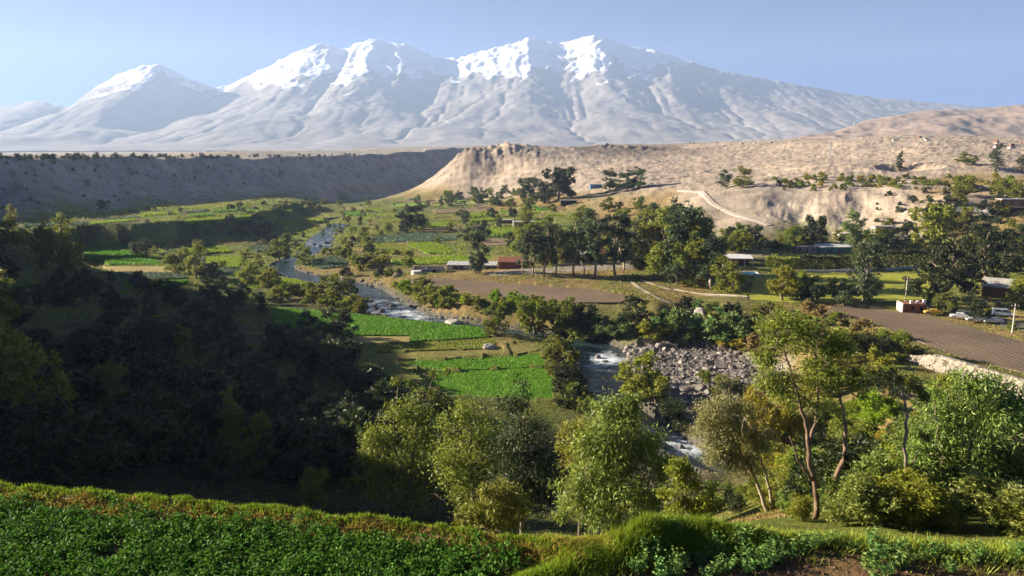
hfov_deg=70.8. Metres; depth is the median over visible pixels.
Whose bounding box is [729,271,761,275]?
swimming pool
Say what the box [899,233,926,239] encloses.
retaining wall
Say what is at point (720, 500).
thicket bush
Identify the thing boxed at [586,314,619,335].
shrub
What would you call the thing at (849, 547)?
bean plant
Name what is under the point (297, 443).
shaded bush
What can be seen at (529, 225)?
valley tree
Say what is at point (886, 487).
thicket bush
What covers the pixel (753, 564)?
bean plant
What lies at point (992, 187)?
broadleaf tree
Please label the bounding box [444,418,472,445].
shaded tree
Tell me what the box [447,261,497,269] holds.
farm shed
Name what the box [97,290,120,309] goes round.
shaded tree
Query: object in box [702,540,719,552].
bean plant
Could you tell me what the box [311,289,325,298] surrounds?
broadleaf tree
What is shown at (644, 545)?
bean plant
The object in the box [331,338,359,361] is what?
shaded tree
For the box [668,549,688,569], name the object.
bean plant
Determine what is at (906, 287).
utility pole
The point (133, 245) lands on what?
broadleaf tree
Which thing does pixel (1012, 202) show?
wooden house
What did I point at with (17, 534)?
garden crop
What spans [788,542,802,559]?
bean plant
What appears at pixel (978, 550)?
bean plant
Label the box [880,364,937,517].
slender tree
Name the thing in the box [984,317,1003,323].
parked car
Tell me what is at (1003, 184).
broadleaf tree
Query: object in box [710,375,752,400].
leafy bush
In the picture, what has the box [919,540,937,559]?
bean plant
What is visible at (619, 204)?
valley tree
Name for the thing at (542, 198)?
broadleaf tree
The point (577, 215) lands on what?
valley tree
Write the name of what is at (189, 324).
shaded tree
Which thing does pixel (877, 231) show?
broadleaf tree
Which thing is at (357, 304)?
shrub
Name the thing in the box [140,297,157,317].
shaded tree
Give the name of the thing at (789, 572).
soil clods
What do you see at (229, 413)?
columnar tree
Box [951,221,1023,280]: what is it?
weeping tree
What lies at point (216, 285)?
shaded tree
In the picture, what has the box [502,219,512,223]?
house
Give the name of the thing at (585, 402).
broadleaf tree
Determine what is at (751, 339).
shrub
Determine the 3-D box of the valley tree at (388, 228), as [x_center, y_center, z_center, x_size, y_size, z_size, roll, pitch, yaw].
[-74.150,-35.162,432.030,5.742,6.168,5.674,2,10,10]
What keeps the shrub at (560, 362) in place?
on the ground at (434, 172)
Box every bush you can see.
[0,283,37,325]
[8,309,25,327]
[11,328,72,366]
[59,364,118,415]
[64,327,129,377]
[66,154,75,159]
[79,222,96,233]
[93,306,132,327]
[102,355,186,401]
[107,297,131,311]
[119,231,129,241]
[184,389,254,434]
[222,387,275,433]
[226,204,234,208]
[251,410,342,475]
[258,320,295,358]
[264,423,329,485]
[279,238,288,246]
[283,233,293,239]
[294,333,347,379]
[294,411,326,429]
[320,247,332,254]
[320,424,401,488]
[321,405,399,470]
[334,246,347,257]
[335,337,366,360]
[339,266,353,276]
[342,362,390,395]
[344,240,353,246]
[353,359,380,379]
[356,264,363,271]
[358,256,370,264]
[361,236,370,242]
[362,243,374,252]
[363,240,374,250]
[364,263,371,269]
[367,258,378,266]
[373,265,387,276]
[375,253,390,264]
[390,281,397,288]
[393,249,400,254]
[395,268,402,273]
[396,278,413,292]
[400,256,415,266]
[403,284,412,294]
[404,250,413,257]
[415,277,435,290]
[416,285,428,300]
[418,419,480,478]
[419,292,437,306]
[424,283,441,293]
[431,296,441,306]
[437,286,448,298]
[441,284,458,293]
[445,296,456,306]
[448,291,459,300]
[448,472,540,534]
[459,292,472,304]
[468,295,490,312]
[476,298,490,307]
[488,289,501,302]
[499,298,509,307]
[505,290,520,300]
[506,299,515,308]
[508,293,527,308]
[530,302,535,315]
[546,298,557,303]
[546,303,560,316]
[656,396,688,433]
[695,368,711,383]
[702,493,725,516]
[704,479,717,492]
[707,491,728,513]
[710,373,729,393]
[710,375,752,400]
[720,480,731,487]
[720,483,737,492]
[721,490,733,503]
[726,492,748,513]
[736,475,760,501]
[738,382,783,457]
[745,477,789,512]
[751,466,777,491]
[752,306,806,351]
[755,477,765,498]
[756,439,790,462]
[757,462,793,498]
[758,452,787,471]
[761,395,816,442]
[769,451,805,472]
[774,488,794,512]
[779,427,884,503]
[779,446,806,457]
[780,418,793,434]
[782,448,832,482]
[784,491,813,521]
[786,317,830,361]
[794,181,805,186]
[795,468,825,511]
[797,362,839,401]
[806,444,824,456]
[807,174,816,179]
[811,493,833,513]
[815,177,824,182]
[817,171,827,176]
[817,468,896,522]
[818,326,859,352]
[818,398,855,423]
[820,433,854,465]
[821,446,899,496]
[821,468,898,525]
[822,475,904,526]
[825,414,881,441]
[826,348,882,382]
[831,429,867,446]
[835,175,844,180]
[838,474,909,527]
[843,397,877,421]
[850,386,903,434]
[853,329,894,359]
[854,368,875,385]
[855,175,865,180]
[859,433,893,446]
[861,374,910,399]
[870,461,961,532]
[874,327,914,353]
[874,430,888,439]
[880,415,924,447]
[883,218,895,224]
[885,406,918,430]
[889,431,982,460]
[894,206,905,212]
[895,183,904,188]
[898,373,919,391]
[900,408,932,428]
[902,173,909,178]
[908,195,918,200]
[908,397,941,409]
[925,482,965,526]
[926,196,935,201]
[926,367,962,396]
[929,443,995,469]
[933,179,941,184]
[933,509,970,533]
[940,465,1023,537]
[955,199,967,205]
[961,432,1023,465]
[977,469,1023,505]
[990,172,1000,178]
[991,216,1003,222]
[996,510,1023,531]
[1004,219,1016,225]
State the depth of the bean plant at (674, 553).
18.52 m
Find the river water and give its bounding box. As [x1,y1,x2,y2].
[272,224,733,473]
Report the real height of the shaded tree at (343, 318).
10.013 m
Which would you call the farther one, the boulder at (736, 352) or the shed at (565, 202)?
the shed at (565, 202)
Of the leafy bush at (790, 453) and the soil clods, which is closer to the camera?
the soil clods
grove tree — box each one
[0,268,25,356]
[0,302,41,435]
[89,359,130,407]
[171,323,194,373]
[403,201,429,228]
[465,228,490,273]
[600,168,617,189]
[614,169,635,189]
[626,213,658,266]
[628,211,670,278]
[629,166,646,188]
[635,206,658,257]
[642,206,688,281]
[656,196,687,271]
[658,199,706,283]
[670,211,711,285]
[679,219,725,287]
[694,231,733,289]
[695,206,716,263]
[707,224,728,271]
[710,252,734,291]
[718,168,732,186]
[722,260,749,293]
[731,165,754,187]
[841,208,872,247]
[843,235,892,303]
[941,182,951,194]
[945,217,960,235]
[949,232,957,240]
[973,202,987,222]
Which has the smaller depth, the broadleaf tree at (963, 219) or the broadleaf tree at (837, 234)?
the broadleaf tree at (963, 219)
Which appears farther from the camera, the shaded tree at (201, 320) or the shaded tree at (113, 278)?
the shaded tree at (113, 278)
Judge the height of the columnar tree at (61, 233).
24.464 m
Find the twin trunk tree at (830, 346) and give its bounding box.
[746,305,876,518]
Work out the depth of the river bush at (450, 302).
224.63 m
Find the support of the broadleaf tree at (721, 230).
on the ground at (434, 172)
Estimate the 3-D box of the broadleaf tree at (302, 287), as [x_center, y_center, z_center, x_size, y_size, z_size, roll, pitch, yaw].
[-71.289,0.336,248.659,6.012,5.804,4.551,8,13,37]
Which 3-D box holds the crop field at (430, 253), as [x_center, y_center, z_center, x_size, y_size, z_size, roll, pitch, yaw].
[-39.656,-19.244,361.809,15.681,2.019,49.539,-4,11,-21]
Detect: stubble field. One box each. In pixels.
[103,266,171,271]
[182,198,262,206]
[292,215,338,220]
[344,206,363,210]
[344,336,409,343]
[378,346,502,359]
[508,342,538,354]
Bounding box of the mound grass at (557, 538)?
[516,528,695,575]
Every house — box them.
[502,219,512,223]
[512,221,534,226]
[593,249,610,260]
[870,225,895,233]
[981,277,1015,297]
[994,198,1023,211]
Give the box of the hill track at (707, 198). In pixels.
[677,189,771,225]
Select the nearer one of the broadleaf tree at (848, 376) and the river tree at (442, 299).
the broadleaf tree at (848, 376)
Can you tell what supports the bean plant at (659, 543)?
on the ground at (434, 172)
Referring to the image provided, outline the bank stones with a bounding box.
[274,232,632,383]
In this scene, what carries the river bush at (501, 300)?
on the ground at (434, 172)
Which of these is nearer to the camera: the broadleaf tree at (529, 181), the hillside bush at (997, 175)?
the hillside bush at (997, 175)
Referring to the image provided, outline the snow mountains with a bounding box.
[0,35,990,151]
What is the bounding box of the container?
[589,184,601,188]
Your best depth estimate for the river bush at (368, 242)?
356.69 m
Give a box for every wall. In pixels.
[552,262,630,265]
[675,289,747,296]
[803,266,925,271]
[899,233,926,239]
[906,354,1023,398]
[920,185,1022,191]
[954,207,1008,214]
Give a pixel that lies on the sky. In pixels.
(55, 52)
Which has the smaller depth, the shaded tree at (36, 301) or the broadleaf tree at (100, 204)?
the shaded tree at (36, 301)
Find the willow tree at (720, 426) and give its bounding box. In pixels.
[681,380,782,512]
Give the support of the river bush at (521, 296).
on the ground at (434, 172)
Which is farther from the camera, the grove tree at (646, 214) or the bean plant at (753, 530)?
the grove tree at (646, 214)
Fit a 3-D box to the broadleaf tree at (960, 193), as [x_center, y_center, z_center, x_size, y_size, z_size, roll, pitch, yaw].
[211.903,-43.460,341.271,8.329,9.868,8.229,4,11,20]
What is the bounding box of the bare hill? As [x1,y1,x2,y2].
[781,105,1023,139]
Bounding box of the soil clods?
[636,545,1021,575]
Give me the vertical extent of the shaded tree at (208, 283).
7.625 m
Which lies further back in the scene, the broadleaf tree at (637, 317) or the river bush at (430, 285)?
the river bush at (430, 285)
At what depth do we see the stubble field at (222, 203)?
557.48 m
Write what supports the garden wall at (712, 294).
on the ground at (434, 172)
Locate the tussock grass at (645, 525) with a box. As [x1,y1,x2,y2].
[601,509,754,571]
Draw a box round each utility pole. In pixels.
[904,277,910,300]
[1011,304,1018,332]
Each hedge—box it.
[765,255,802,268]
[799,254,852,269]
[847,248,932,268]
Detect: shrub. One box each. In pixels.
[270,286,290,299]
[279,281,295,294]
[285,283,300,293]
[299,297,310,303]
[301,282,315,296]
[304,292,318,300]
[316,292,332,304]
[319,295,339,305]
[335,297,351,307]
[342,293,358,308]
[348,295,374,313]
[548,356,571,379]
[552,394,569,406]
[560,379,588,410]
[560,380,594,413]
[565,322,606,340]
[568,399,582,410]
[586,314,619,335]
[599,320,634,337]
[635,319,672,340]
[649,309,669,334]
[662,306,697,346]
[669,327,685,339]
[671,302,682,310]
[679,295,693,309]
[679,311,714,337]
[679,328,696,338]
[690,298,704,310]
[698,315,740,342]
[702,324,719,336]
[703,305,712,311]
[703,311,719,320]
[705,301,719,310]
[712,306,726,318]
[716,337,748,350]
[718,311,758,338]
[723,302,742,314]
[744,332,763,350]
[749,301,768,317]
[765,300,776,309]
[774,304,785,309]
[799,349,822,374]
[800,298,829,316]
[806,314,821,322]
[822,310,852,325]
[848,316,877,332]
[855,327,878,345]
[866,345,894,368]
[874,363,898,381]
[876,345,891,356]
[885,352,904,362]
[891,340,928,358]
[1006,321,1017,329]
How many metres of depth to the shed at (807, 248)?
307.68 m
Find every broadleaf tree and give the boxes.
[0,218,24,249]
[2,328,79,421]
[30,221,59,267]
[53,240,85,278]
[95,199,109,210]
[128,241,143,253]
[150,245,158,252]
[158,240,166,245]
[161,248,192,272]
[181,242,209,278]
[193,239,203,245]
[193,261,224,280]
[218,260,226,267]
[229,410,282,474]
[234,261,261,283]
[238,247,252,255]
[239,255,247,262]
[254,253,261,259]
[254,259,264,267]
[256,266,281,287]
[263,239,293,259]
[291,243,314,263]
[297,466,329,510]
[300,281,310,294]
[306,287,321,297]
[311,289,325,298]
[317,281,329,290]
[318,274,329,283]
[321,272,352,299]
[341,278,358,295]
[342,366,461,518]
[395,210,415,231]
[405,388,517,516]
[468,373,567,535]
[480,304,508,334]
[509,228,530,254]
[515,298,549,333]
[516,177,541,196]
[532,181,554,202]
[541,166,577,201]
[541,335,564,347]
[543,240,565,259]
[543,334,584,375]
[544,296,585,333]
[545,342,565,357]
[546,377,678,535]
[547,413,598,535]
[550,361,588,397]
[565,225,579,245]
[569,386,595,409]
[570,303,598,327]
[576,395,595,415]
[588,232,603,246]
[601,234,630,251]
[606,236,632,261]
[612,349,670,399]
[616,293,654,330]
[625,218,637,231]
[632,228,639,249]
[632,371,670,404]
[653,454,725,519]
[719,228,734,237]
[725,226,748,238]
[726,235,739,252]
[727,228,757,246]
[728,222,751,235]
[734,232,754,252]
[746,224,764,241]
[755,236,773,249]
[765,265,800,299]
[769,239,781,249]
[773,234,785,248]
[781,234,795,250]
[784,225,798,236]
[787,270,810,298]
[792,233,806,244]
[793,234,814,244]
[796,225,808,234]
[798,232,815,244]
[798,274,827,300]
[805,214,827,243]
[826,276,848,297]
[832,229,844,239]
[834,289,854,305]
[837,233,848,242]
[843,328,858,340]
[843,364,862,387]
[863,435,903,471]
[867,233,886,248]
[870,227,882,235]
[875,229,887,244]
[884,223,921,250]
[886,359,1023,516]
[901,276,927,296]
[907,203,957,251]
[928,292,956,311]
[941,197,958,206]
[950,186,970,204]
[952,152,979,164]
[952,178,978,193]
[953,175,975,187]
[954,215,971,231]
[961,206,973,217]
[964,300,996,321]
[973,223,999,233]
[985,238,1023,271]
[986,200,1004,217]
[989,177,1006,192]
[992,193,1010,206]
[995,179,1017,194]
[996,202,1012,216]
[1003,181,1023,197]
[1003,275,1023,306]
[1004,228,1020,241]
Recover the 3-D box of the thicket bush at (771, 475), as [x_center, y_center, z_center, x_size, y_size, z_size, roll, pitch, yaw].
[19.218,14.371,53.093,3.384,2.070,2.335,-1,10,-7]
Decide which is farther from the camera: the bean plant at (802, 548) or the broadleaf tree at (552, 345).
the broadleaf tree at (552, 345)
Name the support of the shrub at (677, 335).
on the ground at (434, 172)
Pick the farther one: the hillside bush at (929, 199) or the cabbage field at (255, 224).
the cabbage field at (255, 224)
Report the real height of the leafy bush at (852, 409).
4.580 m
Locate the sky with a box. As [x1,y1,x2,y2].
[0,0,1023,150]
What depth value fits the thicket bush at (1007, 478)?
27.26 m
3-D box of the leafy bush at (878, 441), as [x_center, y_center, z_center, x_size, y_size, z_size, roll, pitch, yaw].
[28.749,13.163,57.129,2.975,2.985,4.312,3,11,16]
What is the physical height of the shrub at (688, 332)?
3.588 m
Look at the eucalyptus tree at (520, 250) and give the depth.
263.68 m
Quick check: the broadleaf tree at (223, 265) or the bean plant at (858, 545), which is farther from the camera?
the broadleaf tree at (223, 265)
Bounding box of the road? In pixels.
[920,300,1023,331]
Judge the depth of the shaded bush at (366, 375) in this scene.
140.40 m
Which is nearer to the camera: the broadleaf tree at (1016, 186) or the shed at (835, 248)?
the shed at (835, 248)
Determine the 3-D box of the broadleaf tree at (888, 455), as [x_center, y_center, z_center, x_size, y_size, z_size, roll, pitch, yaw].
[17.803,9.623,35.133,3.890,4.949,3.125,-6,12,-29]
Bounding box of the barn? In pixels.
[498,257,520,268]
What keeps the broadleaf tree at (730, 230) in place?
on the ground at (434, 172)
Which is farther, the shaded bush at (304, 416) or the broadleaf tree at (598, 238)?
the broadleaf tree at (598, 238)
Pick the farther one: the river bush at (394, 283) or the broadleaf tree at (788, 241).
the broadleaf tree at (788, 241)
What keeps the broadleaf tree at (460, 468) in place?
on the ground at (434, 172)
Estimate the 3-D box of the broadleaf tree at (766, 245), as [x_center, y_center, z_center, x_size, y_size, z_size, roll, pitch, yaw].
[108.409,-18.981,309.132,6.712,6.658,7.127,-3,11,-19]
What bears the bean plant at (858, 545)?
on the ground at (434, 172)
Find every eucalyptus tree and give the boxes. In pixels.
[516,240,529,274]
[519,228,543,276]
[532,224,557,275]
[545,223,570,275]
[559,218,587,275]
[577,227,594,273]
[580,207,610,277]
[599,213,633,274]
[611,227,637,272]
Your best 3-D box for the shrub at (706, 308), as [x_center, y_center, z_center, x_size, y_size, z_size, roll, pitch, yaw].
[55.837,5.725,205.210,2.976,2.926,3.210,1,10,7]
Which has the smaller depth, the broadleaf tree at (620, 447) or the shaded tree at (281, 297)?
the broadleaf tree at (620, 447)
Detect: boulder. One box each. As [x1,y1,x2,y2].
[445,319,461,324]
[483,343,496,349]
[640,347,649,352]
[655,342,666,346]
[679,385,690,391]
[680,353,686,358]
[691,399,703,404]
[693,307,705,314]
[695,384,706,391]
[702,366,711,370]
[728,365,736,368]
[734,350,742,354]
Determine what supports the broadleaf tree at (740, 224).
on the ground at (434, 172)
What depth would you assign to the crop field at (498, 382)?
154.53 m
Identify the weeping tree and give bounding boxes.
[912,235,988,302]
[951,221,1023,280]
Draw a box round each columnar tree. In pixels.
[2,203,19,234]
[48,211,75,267]
[138,238,151,256]
[214,387,245,460]
[896,150,904,171]
[988,143,1005,172]
[1015,154,1023,170]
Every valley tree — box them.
[305,202,314,207]
[334,226,342,232]
[335,200,342,205]
[344,216,351,222]
[359,226,368,233]
[383,224,393,233]
[444,223,453,230]
[456,230,468,240]
[459,209,468,223]
[465,222,473,230]
[473,225,481,235]
[476,219,491,235]
[485,207,498,217]
[496,217,502,227]
[505,230,513,247]
[508,208,517,216]
[517,206,533,218]
[517,216,529,227]
[521,197,535,208]
[523,221,545,233]
[524,224,541,236]
[540,216,553,223]
[541,221,554,235]
[547,203,556,210]
[571,204,590,218]
[573,211,585,223]
[599,196,616,211]
[612,206,630,221]
[615,201,623,208]
[632,195,647,211]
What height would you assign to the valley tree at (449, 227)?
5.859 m
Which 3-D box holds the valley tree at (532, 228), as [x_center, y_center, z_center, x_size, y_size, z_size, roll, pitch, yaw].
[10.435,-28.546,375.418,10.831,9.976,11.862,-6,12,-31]
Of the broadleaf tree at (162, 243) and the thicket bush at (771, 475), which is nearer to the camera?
the thicket bush at (771, 475)
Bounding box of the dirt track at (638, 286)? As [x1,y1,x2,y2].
[630,281,671,303]
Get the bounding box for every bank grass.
[0,480,617,557]
[0,483,651,574]
[490,534,785,575]
[494,521,797,575]
[510,528,702,575]
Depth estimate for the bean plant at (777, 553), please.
19.18 m
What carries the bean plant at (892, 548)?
on the ground at (434, 172)
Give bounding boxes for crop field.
[82,247,142,258]
[104,261,153,265]
[185,219,224,224]
[235,217,253,219]
[235,280,315,287]
[268,307,488,342]
[280,221,324,225]
[358,338,496,352]
[369,206,388,207]
[391,257,490,265]
[395,203,423,206]
[407,244,454,253]
[410,354,545,372]
[420,367,552,398]
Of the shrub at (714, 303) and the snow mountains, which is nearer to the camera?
the shrub at (714, 303)
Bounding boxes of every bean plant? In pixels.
[625,557,647,575]
[630,555,645,566]
[631,546,653,565]
[639,532,660,557]
[648,538,660,550]
[651,554,676,575]
[653,536,670,546]
[654,555,678,575]
[664,545,684,573]
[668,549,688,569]
[670,519,683,534]
[673,556,689,575]
[677,555,690,568]
[680,523,697,533]
[688,553,705,564]
[692,550,706,566]
[699,563,711,575]
[701,566,715,575]
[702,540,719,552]
[705,529,724,550]
[706,560,726,575]
[707,548,719,559]
[714,535,730,553]
[714,556,725,572]
[717,555,735,573]
[725,555,740,566]
[726,530,741,546]
[729,524,745,538]
[729,532,748,545]
[732,552,746,565]
[734,520,756,536]
[735,527,755,538]
[735,538,758,561]
[741,556,754,573]
[743,548,763,565]
[747,557,760,570]
[748,542,765,555]
[755,548,776,560]
[756,546,779,568]
[758,555,771,571]
[761,535,775,550]
[763,530,783,544]
[764,540,781,553]
[764,554,779,567]
[768,539,788,554]
[769,549,788,561]
[770,531,786,544]
[780,548,789,561]
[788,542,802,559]
[790,532,814,554]
[797,530,818,552]
[808,531,828,549]
[812,529,826,542]
[818,535,834,547]
[821,527,843,548]
[842,540,855,552]
[849,539,861,552]
[859,552,878,567]
[860,559,887,575]
[862,548,885,564]
[864,542,889,562]
[865,525,882,540]
[865,532,881,549]
[873,529,889,543]
[877,540,891,558]
[877,562,890,574]
[879,542,900,559]
[882,554,901,566]
[882,562,900,575]
[889,552,909,567]
[891,548,917,570]
[894,537,913,551]
[902,549,914,563]
[909,550,924,562]
[916,536,941,559]
[917,550,938,561]
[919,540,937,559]
[935,548,946,559]
[938,540,953,554]
[942,556,958,572]
[943,558,958,572]
[950,538,966,554]
[962,547,979,568]
[966,540,985,562]
[967,538,982,548]
[981,548,998,558]
[1002,550,1018,564]
[1004,540,1023,557]
[1013,536,1023,558]
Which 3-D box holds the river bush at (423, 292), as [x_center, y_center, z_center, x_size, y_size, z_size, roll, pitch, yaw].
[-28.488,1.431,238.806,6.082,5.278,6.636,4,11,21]
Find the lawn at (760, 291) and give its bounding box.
[749,273,929,302]
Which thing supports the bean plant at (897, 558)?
on the ground at (434, 172)
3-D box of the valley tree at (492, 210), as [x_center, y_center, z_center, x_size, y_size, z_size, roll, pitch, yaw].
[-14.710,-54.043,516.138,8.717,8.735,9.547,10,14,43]
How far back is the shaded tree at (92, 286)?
228.83 m
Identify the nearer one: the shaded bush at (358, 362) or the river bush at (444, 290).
the shaded bush at (358, 362)
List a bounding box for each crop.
[0,491,531,575]
[24,209,456,279]
[56,200,553,398]
[64,198,537,358]
[88,208,553,286]
[97,200,563,351]
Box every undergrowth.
[0,187,1023,528]
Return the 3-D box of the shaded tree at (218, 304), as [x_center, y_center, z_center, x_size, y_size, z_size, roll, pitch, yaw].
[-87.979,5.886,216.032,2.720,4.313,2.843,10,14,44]
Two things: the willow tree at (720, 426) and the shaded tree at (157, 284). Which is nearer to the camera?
the willow tree at (720, 426)
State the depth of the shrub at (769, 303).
199.63 m
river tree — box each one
[289,240,298,247]
[347,253,358,262]
[350,256,359,266]
[384,266,394,275]
[411,285,421,296]
[426,286,439,294]
[438,297,446,307]
[501,300,509,310]
[528,294,544,304]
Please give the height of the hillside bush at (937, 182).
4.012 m
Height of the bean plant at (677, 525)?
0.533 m
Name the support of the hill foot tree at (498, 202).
on the ground at (434, 172)
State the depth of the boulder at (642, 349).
180.74 m
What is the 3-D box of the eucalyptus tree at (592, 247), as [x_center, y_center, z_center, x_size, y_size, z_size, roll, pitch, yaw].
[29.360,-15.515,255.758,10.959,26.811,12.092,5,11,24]
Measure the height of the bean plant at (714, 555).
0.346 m
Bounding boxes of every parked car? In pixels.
[923,308,942,314]
[949,312,968,317]
[965,316,984,321]
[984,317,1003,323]
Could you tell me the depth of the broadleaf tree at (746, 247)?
303.03 m
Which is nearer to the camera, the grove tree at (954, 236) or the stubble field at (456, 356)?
the stubble field at (456, 356)
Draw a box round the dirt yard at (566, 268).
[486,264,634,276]
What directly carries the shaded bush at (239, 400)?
on the ground at (434, 172)
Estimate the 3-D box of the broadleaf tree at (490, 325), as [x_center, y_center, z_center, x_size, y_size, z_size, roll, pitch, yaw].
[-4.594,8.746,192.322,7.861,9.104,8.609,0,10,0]
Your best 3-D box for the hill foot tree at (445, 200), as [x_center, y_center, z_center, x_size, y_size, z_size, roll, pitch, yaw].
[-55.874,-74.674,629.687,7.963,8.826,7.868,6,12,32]
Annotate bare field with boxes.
[416,225,480,231]
[433,208,488,213]
[476,206,491,208]
[482,238,506,245]
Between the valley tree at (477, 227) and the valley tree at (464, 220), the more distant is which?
the valley tree at (464, 220)
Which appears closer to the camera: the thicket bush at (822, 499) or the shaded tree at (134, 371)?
the thicket bush at (822, 499)
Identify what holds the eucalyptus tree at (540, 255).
on the ground at (434, 172)
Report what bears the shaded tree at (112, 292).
on the ground at (434, 172)
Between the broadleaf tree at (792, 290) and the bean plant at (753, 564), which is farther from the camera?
the broadleaf tree at (792, 290)
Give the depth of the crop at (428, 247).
366.02 m
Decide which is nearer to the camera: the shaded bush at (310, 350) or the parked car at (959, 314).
the shaded bush at (310, 350)
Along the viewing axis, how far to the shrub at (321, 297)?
233.62 m
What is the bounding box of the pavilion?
[721,254,753,266]
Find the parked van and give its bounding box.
[991,308,1012,316]
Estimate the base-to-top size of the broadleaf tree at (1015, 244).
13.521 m
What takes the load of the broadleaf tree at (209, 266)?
on the ground at (434, 172)
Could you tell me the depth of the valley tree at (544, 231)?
384.29 m
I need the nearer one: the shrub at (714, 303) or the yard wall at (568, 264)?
the shrub at (714, 303)
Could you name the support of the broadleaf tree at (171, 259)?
on the ground at (434, 172)
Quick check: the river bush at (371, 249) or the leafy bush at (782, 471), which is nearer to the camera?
the leafy bush at (782, 471)
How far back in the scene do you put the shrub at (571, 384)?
137.76 m
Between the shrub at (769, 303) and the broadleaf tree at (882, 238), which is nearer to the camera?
the shrub at (769, 303)
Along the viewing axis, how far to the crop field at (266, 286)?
265.59 m
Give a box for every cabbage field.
[113,273,188,279]
[245,222,265,225]
[307,260,347,268]
[375,233,456,242]
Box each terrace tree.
[78,222,91,235]
[88,223,99,232]
[115,226,128,236]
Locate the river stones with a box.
[624,341,762,409]
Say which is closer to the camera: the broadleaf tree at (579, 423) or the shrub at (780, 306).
the broadleaf tree at (579, 423)
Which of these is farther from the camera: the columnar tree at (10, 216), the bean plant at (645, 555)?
the columnar tree at (10, 216)
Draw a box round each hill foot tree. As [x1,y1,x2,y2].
[424,200,430,206]
[438,195,443,205]
[443,190,453,198]
[443,198,452,206]
[456,191,463,199]
[467,186,479,194]
[471,192,480,202]
[473,193,484,203]
[482,189,488,198]
[486,187,493,195]
[492,196,502,205]
[495,188,504,199]
[502,184,509,193]
[503,197,516,206]
[511,188,516,195]
[519,188,526,199]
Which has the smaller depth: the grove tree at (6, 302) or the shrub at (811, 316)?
the grove tree at (6, 302)
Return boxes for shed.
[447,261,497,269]
[560,200,576,205]
[792,245,817,252]
[815,243,851,253]
[896,299,925,312]
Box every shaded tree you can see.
[0,258,22,283]
[0,286,24,330]
[0,396,72,447]
[5,361,58,402]
[27,282,48,297]
[32,293,41,305]
[33,347,52,372]
[35,327,53,338]
[41,279,61,291]
[44,336,71,379]
[46,280,83,303]
[51,267,66,281]
[62,328,97,355]
[73,274,104,292]
[80,268,94,278]
[83,351,171,402]
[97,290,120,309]
[107,269,116,281]
[107,289,119,308]
[116,322,162,358]
[127,270,143,288]
[130,318,162,342]
[132,270,146,279]
[138,277,150,291]
[138,277,151,286]
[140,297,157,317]
[143,290,154,306]
[152,278,164,292]
[154,317,212,353]
[160,283,179,303]
[161,280,181,298]
[163,278,172,283]
[168,286,189,307]
[178,390,225,433]
[184,318,213,343]
[198,278,216,296]
[207,316,236,341]
[209,280,221,295]
[212,293,231,311]
[214,302,223,313]
[217,274,227,290]
[220,383,282,417]
[224,288,247,309]
[228,334,252,356]
[235,281,252,298]
[244,408,293,458]
[246,378,286,429]
[251,291,265,302]
[257,294,267,311]
[258,302,265,313]
[265,322,305,354]
[272,294,285,304]
[296,308,317,337]
[306,394,337,430]
[315,304,358,339]
[321,399,358,450]
[324,397,347,429]
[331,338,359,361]
[335,390,359,407]
[347,363,377,386]
[353,387,386,414]
[362,406,374,415]
[368,412,399,468]
[371,408,393,426]
[373,373,406,407]
[390,428,404,467]
[399,419,413,446]
[402,384,458,438]
[422,401,452,420]
[424,435,467,489]
[434,392,457,419]
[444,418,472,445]
[463,429,539,488]
[478,432,528,473]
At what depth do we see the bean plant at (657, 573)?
18.14 m
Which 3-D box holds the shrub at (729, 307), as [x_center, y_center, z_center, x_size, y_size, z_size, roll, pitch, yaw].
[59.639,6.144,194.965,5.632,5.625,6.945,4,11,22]
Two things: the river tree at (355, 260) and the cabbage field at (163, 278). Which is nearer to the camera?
the cabbage field at (163, 278)
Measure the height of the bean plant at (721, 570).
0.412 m
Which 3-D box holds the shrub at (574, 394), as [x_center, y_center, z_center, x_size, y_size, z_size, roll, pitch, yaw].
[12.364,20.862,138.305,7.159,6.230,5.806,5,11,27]
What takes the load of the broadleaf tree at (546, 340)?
on the ground at (434, 172)
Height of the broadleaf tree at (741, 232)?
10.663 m
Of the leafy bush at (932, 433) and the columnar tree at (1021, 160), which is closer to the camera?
the leafy bush at (932, 433)
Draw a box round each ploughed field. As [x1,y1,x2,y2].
[407,278,632,303]
[828,306,1023,372]
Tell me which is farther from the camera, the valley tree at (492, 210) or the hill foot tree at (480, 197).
the hill foot tree at (480, 197)
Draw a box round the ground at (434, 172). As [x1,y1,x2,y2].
[0,134,1023,575]
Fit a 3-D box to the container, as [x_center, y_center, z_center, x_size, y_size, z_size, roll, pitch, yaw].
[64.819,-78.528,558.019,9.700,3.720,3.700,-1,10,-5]
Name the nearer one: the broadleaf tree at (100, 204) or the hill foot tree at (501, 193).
the broadleaf tree at (100, 204)
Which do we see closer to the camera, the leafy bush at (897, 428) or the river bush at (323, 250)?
the leafy bush at (897, 428)
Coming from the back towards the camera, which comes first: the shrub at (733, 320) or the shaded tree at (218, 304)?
the shaded tree at (218, 304)
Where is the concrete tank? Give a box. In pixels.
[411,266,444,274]
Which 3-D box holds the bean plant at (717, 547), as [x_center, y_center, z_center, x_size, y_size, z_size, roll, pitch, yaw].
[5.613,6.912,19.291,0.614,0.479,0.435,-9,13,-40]
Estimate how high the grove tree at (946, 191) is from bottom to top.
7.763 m
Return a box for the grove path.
[640,279,749,298]
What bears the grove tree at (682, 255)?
on the ground at (434, 172)
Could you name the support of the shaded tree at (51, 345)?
on the ground at (434, 172)
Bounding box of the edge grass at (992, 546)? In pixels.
[593,518,1023,575]
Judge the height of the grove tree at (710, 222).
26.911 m
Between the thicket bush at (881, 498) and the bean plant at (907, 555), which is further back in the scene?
the thicket bush at (881, 498)
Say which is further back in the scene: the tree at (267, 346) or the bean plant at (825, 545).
the tree at (267, 346)

